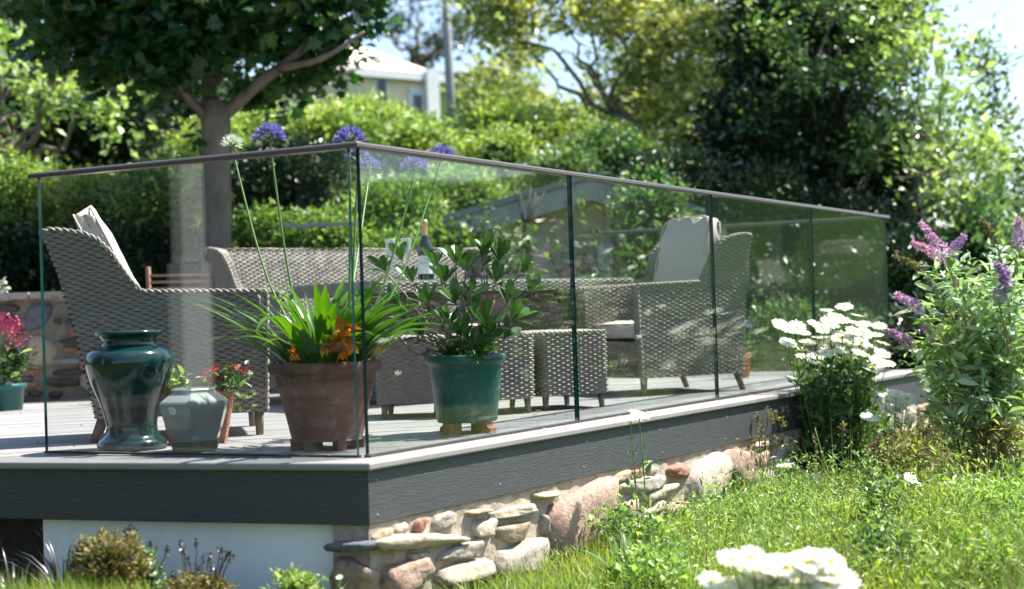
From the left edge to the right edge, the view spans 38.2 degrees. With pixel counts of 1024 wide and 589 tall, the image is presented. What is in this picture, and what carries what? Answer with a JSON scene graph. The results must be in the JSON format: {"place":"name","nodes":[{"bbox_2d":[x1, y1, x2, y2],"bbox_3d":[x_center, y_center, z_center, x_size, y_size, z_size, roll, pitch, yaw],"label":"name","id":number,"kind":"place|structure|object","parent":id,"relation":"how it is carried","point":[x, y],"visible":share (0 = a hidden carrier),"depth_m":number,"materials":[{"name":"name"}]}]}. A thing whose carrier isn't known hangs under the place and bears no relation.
{"place":"outdoors","nodes":[
{"label":"outdoors","id":0,"kind":"place"},
{"bbox_2d":[0,565,162,588],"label":"lawn grass","id":1,"kind":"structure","parent":0,"point":[84,586],"depth_m":4.42,"materials":[{"name":"green plant"}]},
{"bbox_2d":[24,70,1020,588],"bbox_3d":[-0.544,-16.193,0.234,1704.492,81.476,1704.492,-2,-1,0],"label":"ground","id":2,"kind":"structure","parent":0,"point":[444,110],"depth_m":20.88,"materials":[{"name":"green plant"}]},
{"bbox_2d":[0,137,72,253],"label":"hedge shrub","id":3,"kind":"object","parent":2,"relation":"on","point":[18,192],"visible":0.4,"depth_m":13.10,"materials":[{"name":"green plant"}]},
{"bbox_2d":[0,547,74,588],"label":"black grass","id":4,"kind":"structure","parent":2,"relation":"on","point":[14,577],"depth_m":4.68,"materials":[{"name":"plant"}]},
{"bbox_2d":[3,521,110,588],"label":"black grass","id":5,"kind":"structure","parent":2,"relation":"on","point":[52,567],"depth_m":4.75,"materials":[{"name":"plant"}]},
{"bbox_2d":[0,19,156,171],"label":"pale leaf tree","id":6,"kind":"object","parent":2,"relation":"on","point":[42,110],"visible":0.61,"depth_m":15.74,"materials":[{"name":"green plant"}]},
{"bbox_2d":[64,526,155,588],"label":"heather bush","id":7,"kind":"object","parent":2,"relation":"on","point":[112,560],"visible":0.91,"depth_m":4.54,"materials":[{"name":"brown plant"}]},
{"bbox_2d":[0,207,236,292],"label":"dark shrub","id":8,"kind":"object","parent":2,"relation":"on","point":[160,250],"visible":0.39,"depth_m":12.58,"materials":[{"name":"green plant"}]},
{"bbox_2d":[0,0,256,227],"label":"dark tree","id":9,"kind":"object","parent":2,"relation":"on","point":[83,148],"visible":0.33,"depth_m":18.10,"materials":[{"name":"green plant"}]},
{"bbox_2d":[28,145,239,243],"bbox_3d":[-3.354,-0.612,13.168,1.876,1.445,1.471,-2,-1,0],"label":"hedge shrub","id":10,"kind":"object","parent":2,"relation":"on","point":[170,194],"visible":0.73,"depth_m":12.84,"materials":[{"name":"green plant"}]},
{"bbox_2d":[124,522,170,585],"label":"lavender","id":11,"kind":"object","parent":2,"relation":"on","point":[149,542],"visible":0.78,"depth_m":4.65,"materials":[{"name":"purple plant"}]},
{"bbox_2d":[129,542,169,588],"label":"shrub","id":12,"kind":"object","parent":2,"relation":"on","point":[154,580],"visible":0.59,"depth_m":4.62,"materials":[{"name":"green plant"}]},
{"bbox_2d":[0,519,332,588],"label":"rendered wall","id":13,"kind":"structure","parent":2,"relation":"on","point":[257,550],"depth_m":5.13,"materials":[{"name":"white paint"}]},
{"bbox_2d":[158,537,234,586],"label":"lavender","id":14,"kind":"object","parent":2,"relation":"on","point":[187,558],"visible":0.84,"depth_m":4.60,"materials":[{"name":"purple plant"}]},
{"bbox_2d":[160,568,240,588],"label":"heather bush","id":15,"kind":"object","parent":2,"relation":"on","point":[201,583],"visible":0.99,"depth_m":4.55,"materials":[{"name":"brown plant"}]},
{"bbox_2d":[5,0,404,286],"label":"maple tree","id":16,"kind":"object","parent":2,"relation":"on","point":[175,44],"visible":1,"depth_m":11.97,"materials":[{"name":"plant"}]},
{"bbox_2d":[150,95,315,199],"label":"hillside shrub","id":17,"kind":"object","parent":2,"relation":"on","point":[247,124],"visible":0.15,"depth_m":16.94,"materials":[{"name":"green plant"}]},
{"bbox_2d":[0,276,525,401],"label":"garden wall","id":18,"kind":"structure","parent":2,"relation":"on","point":[66,379],"depth_m":9.97,"materials":[{"name":"stone"}]},
{"bbox_2d":[0,276,9,297],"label":"white flowers","id":19,"kind":"object","parent":18,"relation":"on","point":[3,290],"visible":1,"depth_m":9.70,"materials":[{"name":"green plant"}]},
{"bbox_2d":[259,562,327,588],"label":"shrub","id":20,"kind":"object","parent":2,"relation":"on","point":[291,576],"visible":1,"depth_m":4.56,"materials":[{"name":"green plant"}]},
{"bbox_2d":[230,125,370,240],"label":"dark shrub","id":21,"kind":"object","parent":2,"relation":"on","point":[302,182],"visible":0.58,"depth_m":14.58,"materials":[{"name":"green plant"}]},
{"bbox_2d":[231,193,391,248],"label":"privet shrub","id":22,"kind":"object","parent":2,"relation":"on","point":[266,228],"visible":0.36,"depth_m":12.63,"materials":[{"name":"green plant"}]},
{"bbox_2d":[284,222,357,227],"bbox_3d":[-1.571,-0.575,12.210,0.620,0.030,0.050,-2,-1,0],"label":"bench rail","id":23,"kind":"object","parent":2,"relation":"on","point":[330,224],"visible":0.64,"depth_m":12.19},
{"bbox_2d":[335,574,347,588],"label":"daisy plant","id":24,"kind":"object","parent":2,"relation":"on","point":[338,576],"visible":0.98,"depth_m":4.71,"materials":[{"name":"white plant"}]},
{"bbox_2d":[246,47,458,122],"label":"cream house","id":25,"kind":"structure","parent":2,"relation":"on","point":[413,86],"depth_m":35.61,"materials":[{"name":"paint"}]},
{"bbox_2d":[374,77,387,107],"bbox_3d":[-3.095,-4.795,35.128,0.340,0.750,0.070,-1,-1,-36],"label":"window","id":26,"kind":"structure","parent":25,"relation":"in","point":[381,84],"depth_m":35.10,"materials":[{"name":"grey glass"}]},
{"bbox_2d":[408,86,423,114],"bbox_3d":[-2.309,-4.584,35.694,0.420,0.850,0.070,-1,-1,-36],"label":"window","id":27,"kind":"structure","parent":25,"relation":"in","point":[415,94],"depth_m":35.66,"materials":[{"name":"grey glass"}]},
{"bbox_2d":[274,85,469,211],"bbox_3d":[-1.629,-1.668,17.791,2.436,1.789,1.964,-2,-1,0],"label":"hillside shrub","id":28,"kind":"object","parent":2,"relation":"on","point":[388,124],"visible":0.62,"depth_m":17.32,"materials":[{"name":"green plant"}]},
{"bbox_2d":[365,0,485,73],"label":"distant tree","id":29,"kind":"object","parent":2,"relation":"on","point":[421,59],"visible":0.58,"depth_m":47.10,"materials":[{"name":"green plant"}]},
{"bbox_2d":[339,161,518,247],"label":"privet shrub","id":30,"kind":"object","parent":2,"relation":"on","point":[453,190],"visible":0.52,"depth_m":13.23,"materials":[{"name":"green plant"}]},
{"bbox_2d":[442,0,456,146],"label":"utility pole","id":31,"kind":"object","parent":2,"relation":"on","point":[449,71],"visible":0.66,"depth_m":26.00,"materials":[{"name":"grey metal"}]},
{"bbox_2d":[479,198,489,238],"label":"spire plant","id":32,"kind":"object","parent":2,"relation":"on","point":[483,219],"visible":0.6,"depth_m":11.21,"materials":[{"name":"green plant"}]},
{"bbox_2d":[458,200,549,277],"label":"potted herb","id":33,"kind":"object","parent":2,"relation":"on","point":[494,228],"visible":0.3,"depth_m":11.31,"materials":[{"name":"plant"}]},
{"bbox_2d":[439,29,603,127],"bbox_3d":[0.355,-3.750,26.928,3.696,2.822,2.864,-3,-1,44],"label":"distant tree","id":34,"kind":"object","parent":2,"relation":"on","point":[478,71],"visible":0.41,"depth_m":26.74,"materials":[{"name":"green plant"}]},
{"bbox_2d":[436,78,611,194],"bbox_3d":[-0.112,-1.857,18.112,2.404,1.889,3.111,-2,-1,28],"label":"hillside shrub","id":35,"kind":"object","parent":2,"relation":"on","point":[508,134],"visible":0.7,"depth_m":18.22,"materials":[{"name":"green plant"}]},
{"bbox_2d":[504,186,552,278],"bbox_3d":[0.158,-0.407,11.578,0.435,0.904,0.346,-2,-1,27],"label":"cane wigwam","id":36,"kind":"object","parent":2,"relation":"on","point":[527,236],"visible":0.62,"depth_m":11.60,"materials":[{"name":"green plant"}]},
{"bbox_2d":[443,172,705,277],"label":"outbuilding","id":37,"kind":"structure","parent":2,"relation":"on","point":[553,201],"depth_m":13.00,"materials":[{"name":"grey"}]},
{"bbox_2d":[420,0,736,153],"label":"golden tree","id":38,"kind":"object","parent":2,"relation":"on","point":[660,85],"visible":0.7,"depth_m":19.39,"materials":[{"name":"green plant"}]},
{"bbox_2d":[529,170,668,283],"bbox_3d":[0.775,-0.179,11.952,1.256,1.608,0.828,-2,-1,0],"label":"ash sapling","id":39,"kind":"object","parent":2,"relation":"on","point":[644,238],"visible":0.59,"depth_m":11.97,"materials":[{"name":"green plant"}]},
{"bbox_2d":[582,498,642,548],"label":"weed clump","id":40,"kind":"object","parent":2,"relation":"on","point":[611,515],"visible":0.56,"depth_m":5.99,"materials":[{"name":"green plant"}]},
{"bbox_2d":[502,114,736,192],"bbox_3d":[1.168,-1.212,16.549,2.545,1.690,2.300,-2,-1,0],"label":"hillside shrub","id":41,"kind":"object","parent":2,"relation":"on","point":[602,156],"visible":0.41,"depth_m":16.50,"materials":[{"name":"green plant"}]},
{"bbox_2d":[323,400,928,588],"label":"stone retaining wall","id":42,"kind":"structure","parent":2,"relation":"on","point":[447,547],"depth_m":5.61,"materials":[{"name":"beige stone"}]},
{"bbox_2d":[0,369,930,525],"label":"deck","id":43,"kind":"structure","parent":42,"relation":"on","point":[36,482],"depth_m":5.53,"materials":[{"name":"grey wood"}]},
{"bbox_2d":[0,311,38,410],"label":"teal planter","id":44,"kind":"object","parent":43,"relation":"on","point":[11,396],"visible":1,"depth_m":8.96,"materials":[{"name":"plastic"}]},
{"bbox_2d":[85,329,174,451],"bbox_3d":[-1.488,0.371,5.776,0.341,0.461,0.341,-2,-1,0],"label":"glazed urn","id":45,"kind":"object","parent":43,"relation":"on","point":[129,373],"visible":0.99,"depth_m":5.67,"materials":[{"name":"green ceramic"}]},
{"bbox_2d":[38,205,269,442],"bbox_3d":[-1.554,0.115,6.500,0.934,1.013,0.718,-2,-1,-13],"label":"wicker armchair","id":46,"kind":"object","parent":43,"relation":"on","point":[102,289],"visible":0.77,"depth_m":6.20,"materials":[{"name":"wicker"}]},
{"bbox_2d":[145,266,214,289],"bbox_3d":[-2.029,0.245,9.293,0.472,0.876,0.559,-2,-1,-20],"label":"slatted wooden chair","id":47,"kind":"object","parent":43,"relation":"on","point":[149,281],"visible":0.11,"depth_m":9.49,"materials":[{"name":"brown wood"}]},
{"bbox_2d":[159,387,227,452],"bbox_3d":[-1.200,0.472,5.594,0.241,0.237,0.278,-2,-1,-6],"label":"hexagonal vase","id":48,"kind":"object","parent":43,"relation":"on","point":[193,418],"visible":1,"depth_m":5.51,"materials":[{"name":"grey ceramic"}]},
{"bbox_2d":[163,360,255,444],"bbox_3d":[-1.253,0.433,5.970,0.450,0.330,0.214,-2,-1,-14],"label":"terracotta trough","id":49,"kind":"object","parent":43,"relation":"on","point":[229,392],"visible":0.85,"depth_m":5.96,"materials":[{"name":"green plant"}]},
{"bbox_2d":[169,121,455,451],"bbox_3d":[-0.635,-0.058,5.677,1.101,1.261,1.251,-3,-1,42],"label":"potted plant","id":50,"kind":"object","parent":43,"relation":"on","point":[315,386],"visible":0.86,"depth_m":5.41,"materials":[{"name":"green plant"}]},
{"bbox_2d":[204,247,550,405],"bbox_3d":[-0.804,0.155,9.387,2.029,0.966,0.934,-1,-1,-36],"label":"wicker sofa","id":51,"kind":"object","parent":43,"relation":"on","point":[239,268],"visible":0.16,"depth_m":9.43,"materials":[{"name":"wicker"}]},
{"bbox_2d":[374,334,454,418],"bbox_3d":[-0.427,0.391,7.211,0.452,0.397,0.452,-2,-1,0],"label":"wicker footstool","id":52,"kind":"object","parent":43,"relation":"on","point":[401,378],"visible":0.38,"depth_m":7.00,"materials":[{"name":"wicker"}]},
{"bbox_2d":[354,233,548,434],"bbox_3d":[-0.261,0.158,6.035,0.837,0.816,0.486,-2,-1,0],"label":"green plastic pot","id":53,"kind":"object","parent":43,"relation":"on","point":[465,375],"visible":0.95,"depth_m":5.96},
{"bbox_2d":[28,141,891,457],"bbox_3d":[0.920,0.002,7.525,1.438,1.081,6.504,-3,-1,44],"label":"glass balustrade","id":54,"kind":"object","parent":43,"relation":"on","point":[358,147],"visible":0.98,"depth_m":5.67,"materials":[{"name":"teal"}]},
{"bbox_2d":[290,277,633,400],"bbox_3d":[-0.249,0.254,8.737,1.984,0.660,0.874,-1,-1,-41],"label":"wicker table","id":55,"kind":"object","parent":43,"relation":"on","point":[553,308],"visible":0.15,"depth_m":8.66,"materials":[{"name":"wicker"}]},
{"bbox_2d":[417,220,433,279],"bbox_3d":[-0.476,-0.242,8.125,0.091,0.338,0.091,-2,-1,0],"label":"champagne bottle","id":56,"kind":"object","parent":55,"relation":"on","point":[425,272],"visible":0.73,"depth_m":8.09,"materials":[{"name":"green glass"}]},
{"bbox_2d":[434,332,535,413],"bbox_3d":[-0.151,0.381,7.192,0.412,0.397,0.411,-1,-1,-30],"label":"wicker footstool","id":57,"kind":"object","parent":43,"relation":"on","point":[517,377],"visible":0.35,"depth_m":7.07,"materials":[{"name":"wicker"}]},
{"bbox_2d":[277,385,781,455],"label":"leaf litter","id":58,"kind":"object","parent":43,"relation":"on","point":[532,414],"visible":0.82,"depth_m":6.61,"materials":[{"name":"brown plant"}]},
{"bbox_2d":[510,329,608,410],"bbox_3d":[0.219,0.373,7.462,0.412,0.397,0.411,-1,-1,-30],"label":"wicker footstool","id":59,"kind":"object","parent":43,"relation":"on","point":[553,362],"visible":0.73,"depth_m":7.28,"materials":[{"name":"wicker"}]},
{"bbox_2d":[577,215,752,395],"bbox_3d":[0.884,0.056,8.612,0.806,1.028,0.698,-1,-1,-29],"label":"wicker armchair","id":60,"kind":"object","parent":43,"relation":"on","point":[656,322],"visible":0.94,"depth_m":8.43,"materials":[{"name":"wicker"}]},
{"bbox_2d":[601,216,887,371],"bbox_3d":[1.639,0.026,10.718,2.090,1.075,0.045,-2,-1,25],"label":"back balustrade","id":61,"kind":"object","parent":43,"relation":"on","point":[750,224],"visible":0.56,"depth_m":10.62,"materials":[{"name":"grey glass"}]},
{"bbox_2d":[741,317,762,377],"bbox_3d":[1.554,0.344,10.007,0.289,0.436,0.377,-2,-1,19],"label":"terracotta pot","id":62,"kind":"object","parent":43,"relation":"on","point":[745,374],"visible":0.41,"depth_m":9.96,"materials":[{"name":"orange ceramic"}]},
{"bbox_2d":[572,511,688,580],"bbox_3d":[0.400,0.919,5.377,0.472,0.277,0.442,-2,-1,30],"label":"leafy rosette","id":63,"kind":"object","parent":2,"relation":"on","point":[613,553],"visible":0.36,"depth_m":5.41,"materials":[{"name":"green plant"}]},
{"bbox_2d":[620,410,652,542],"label":"daisy plant","id":64,"kind":"object","parent":2,"relation":"on","point":[639,415],"visible":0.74,"depth_m":5.97,"materials":[{"name":"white plant"}]},
{"bbox_2d":[587,478,690,553],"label":"weed clump","id":65,"kind":"object","parent":2,"relation":"on","point":[635,519],"visible":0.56,"depth_m":5.91,"materials":[{"name":"green plant"}]},
{"bbox_2d":[553,0,732,150],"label":"distant tree","id":66,"kind":"object","parent":2,"relation":"on","point":[606,57],"visible":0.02,"depth_m":27.92,"materials":[{"name":"green plant"}]},
{"bbox_2d":[593,149,704,283],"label":"dark shrub","id":67,"kind":"object","parent":2,"relation":"on","point":[667,204],"visible":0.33,"depth_m":12.34,"materials":[{"name":"green plant"}]},
{"bbox_2d":[609,522,704,588],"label":"weed clump","id":68,"kind":"object","parent":2,"relation":"on","point":[635,565],"visible":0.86,"depth_m":5.09,"materials":[{"name":"green plant"}]},
{"bbox_2d":[425,396,1023,588],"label":"meadow grass","id":69,"kind":"structure","parent":2,"relation":"on","point":[580,567],"depth_m":5.63,"materials":[{"name":"green plant"}]},
{"bbox_2d":[681,480,774,526],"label":"weed clump","id":70,"kind":"object","parent":2,"relation":"on","point":[716,497],"visible":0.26,"depth_m":6.53,"materials":[{"name":"green plant"}]},
{"bbox_2d":[747,406,785,488],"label":"dry seed stems","id":71,"kind":"object","parent":2,"relation":"on","point":[761,430],"visible":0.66,"depth_m":7.53,"materials":[{"name":"brown plant"}]},
{"bbox_2d":[609,143,939,297],"bbox_3d":[2.565,-0.527,15.020,3.588,2.153,2.339,-2,-1,0],"label":"evergreen shrub","id":72,"kind":"object","parent":2,"relation":"on","point":[771,244],"visible":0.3,"depth_m":14.55,"materials":[{"name":"green plant"}]},
{"bbox_2d":[696,545,861,588],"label":"daisy plant","id":73,"kind":"object","parent":2,"relation":"on","point":[754,567],"visible":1,"depth_m":3.68,"materials":[{"name":"white plant"}]},
{"bbox_2d":[776,463,792,499],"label":"daisy plant","id":74,"kind":"object","parent":2,"relation":"on","point":[787,465],"visible":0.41,"depth_m":6.99,"materials":[{"name":"white plant"}]},
{"bbox_2d":[665,0,960,288],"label":"evergreen tree","id":75,"kind":"object","parent":2,"relation":"on","point":[716,136],"visible":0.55,"depth_m":15.95,"materials":[{"name":"green plant"}]},
{"bbox_2d":[784,485,847,517],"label":"weed clump","id":76,"kind":"object","parent":2,"relation":"on","point":[835,502],"visible":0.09,"depth_m":6.60,"materials":[{"name":"green plant"}]},
{"bbox_2d":[610,411,1023,588],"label":"tall grass","id":77,"kind":"structure","parent":2,"relation":"on","point":[962,464],"depth_m":5.12,"materials":[{"name":"green plant"}]},
{"bbox_2d":[715,0,922,205],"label":"spray tree","id":78,"kind":"object","parent":2,"relation":"on","point":[842,6],"visible":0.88,"depth_m":15.27,"materials":[{"name":"green plant"}]},
{"bbox_2d":[744,286,908,371],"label":"flowering shrub","id":79,"kind":"object","parent":2,"relation":"on","point":[789,313],"visible":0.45,"depth_m":12.04,"materials":[{"name":"green plant"}]},
{"bbox_2d":[772,303,895,478],"bbox_3d":[1.786,0.596,8.145,0.692,1.098,0.542,-2,-1,0],"label":"daisy plant","id":80,"kind":"object","parent":2,"relation":"on","point":[853,396],"visible":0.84,"depth_m":8.02,"materials":[{"name":"white plant"}]},
{"bbox_2d":[811,420,882,484],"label":"green spires","id":81,"kind":"object","parent":2,"relation":"on","point":[843,435],"visible":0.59,"depth_m":7.19,"materials":[{"name":"green plant"}]},
{"bbox_2d":[789,396,912,478],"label":"leafy clump","id":82,"kind":"object","parent":2,"relation":"on","point":[878,425],"visible":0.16,"depth_m":8.18,"materials":[{"name":"green plant"}]},
{"bbox_2d":[744,212,992,421],"bbox_3d":[2.964,0.273,13.115,2.741,2.000,3.948,-1,-1,-41],"label":"evergreen shrub","id":83,"kind":"object","parent":2,"relation":"on","point":[871,285],"visible":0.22,"depth_m":13.14,"materials":[{"name":"green plant"}]},
{"bbox_2d":[869,432,887,473],"bbox_3d":[1.841,0.840,7.410,0.073,0.313,0.149,-2,-1,0],"label":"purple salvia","id":84,"kind":"object","parent":2,"relation":"on","point":[871,446],"visible":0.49,"depth_m":7.37,"materials":[{"name":"green plant"}]},
{"bbox_2d":[830,510,941,588],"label":"weed clump","id":85,"kind":"object","parent":2,"relation":"on","point":[872,545],"visible":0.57,"depth_m":5.07,"materials":[{"name":"green plant"}]},
{"bbox_2d":[861,388,917,474],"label":"daisy plant","id":86,"kind":"object","parent":2,"relation":"on","point":[909,398],"visible":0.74,"depth_m":7.60,"materials":[{"name":"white plant"}]},
{"bbox_2d":[851,468,929,526],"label":"weed clump","id":87,"kind":"object","parent":2,"relation":"on","point":[889,481],"visible":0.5,"depth_m":6.27,"materials":[{"name":"green plant"}]},
{"bbox_2d":[851,532,956,588],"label":"leafy rosette","id":88,"kind":"object","parent":2,"relation":"on","point":[911,577],"visible":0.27,"depth_m":4.92,"materials":[{"name":"green plant"}]},
{"bbox_2d":[904,472,921,526],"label":"daisy plant","id":89,"kind":"object","parent":2,"relation":"on","point":[908,475],"visible":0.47,"depth_m":6.17,"materials":[{"name":"white plant"}]},
{"bbox_2d":[809,383,1022,480],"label":"ground cover","id":90,"kind":"object","parent":2,"relation":"on","point":[925,435],"visible":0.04,"depth_m":7.99,"materials":[{"name":"green plant"}]},
{"bbox_2d":[872,412,971,494],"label":"weed clump","id":91,"kind":"object","parent":2,"relation":"on","point":[925,441],"visible":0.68,"depth_m":7.00,"materials":[{"name":"green plant"}]},
{"bbox_2d":[823,0,1023,242],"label":"light green tree","id":92,"kind":"object","parent":2,"relation":"on","point":[924,193],"visible":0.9,"depth_m":14.77,"materials":[{"name":"green plant"}]},
{"bbox_2d":[898,524,968,582],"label":"iris leaves","id":93,"kind":"object","parent":2,"relation":"on","point":[925,544],"visible":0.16,"depth_m":5.25,"materials":[{"name":"green plant"}]},
{"bbox_2d":[896,434,983,485],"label":"lime grass tuft","id":94,"kind":"object","parent":2,"relation":"on","point":[951,463],"visible":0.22,"depth_m":7.12,"materials":[{"name":"green plant"}]},
{"bbox_2d":[882,169,1023,325],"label":"slender tree","id":95,"kind":"object","parent":2,"relation":"on","point":[976,244],"visible":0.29,"depth_m":13.79,"materials":[{"name":"green plant"}]},
{"bbox_2d":[888,216,1023,480],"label":"buddleia","id":96,"kind":"object","parent":2,"relation":"on","point":[998,336],"visible":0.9,"depth_m":7.41,"materials":[{"name":"green plant"}]},
{"bbox_2d":[935,27,1023,230],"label":"slender tree","id":97,"kind":"object","parent":2,"relation":"on","point":[991,106],"visible":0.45,"depth_m":16.85,"materials":[{"name":"green plant"}]},
{"bbox_2d":[945,460,1023,528],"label":"weed clump","id":98,"kind":"object","parent":2,"relation":"on","point":[1011,497],"visible":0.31,"depth_m":6.17,"materials":[{"name":"green plant"}]},
{"bbox_2d":[945,516,1023,588],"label":"weed clump","id":99,"kind":"object","parent":2,"relation":"on","point":[996,534],"visible":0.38,"depth_m":4.98,"materials":[{"name":"green plant"}]},
{"bbox_2d":[957,394,1023,479],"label":"weed clump","id":100,"kind":"object","parent":2,"relation":"on","point":[1004,433],"visible":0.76,"depth_m":7.24,"materials":[{"name":"green plant"}]},
{"bbox_2d":[41,0,1023,227],"label":"sky","id":101,"kind":"structure","parent":0,"point":[1008,20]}
]}

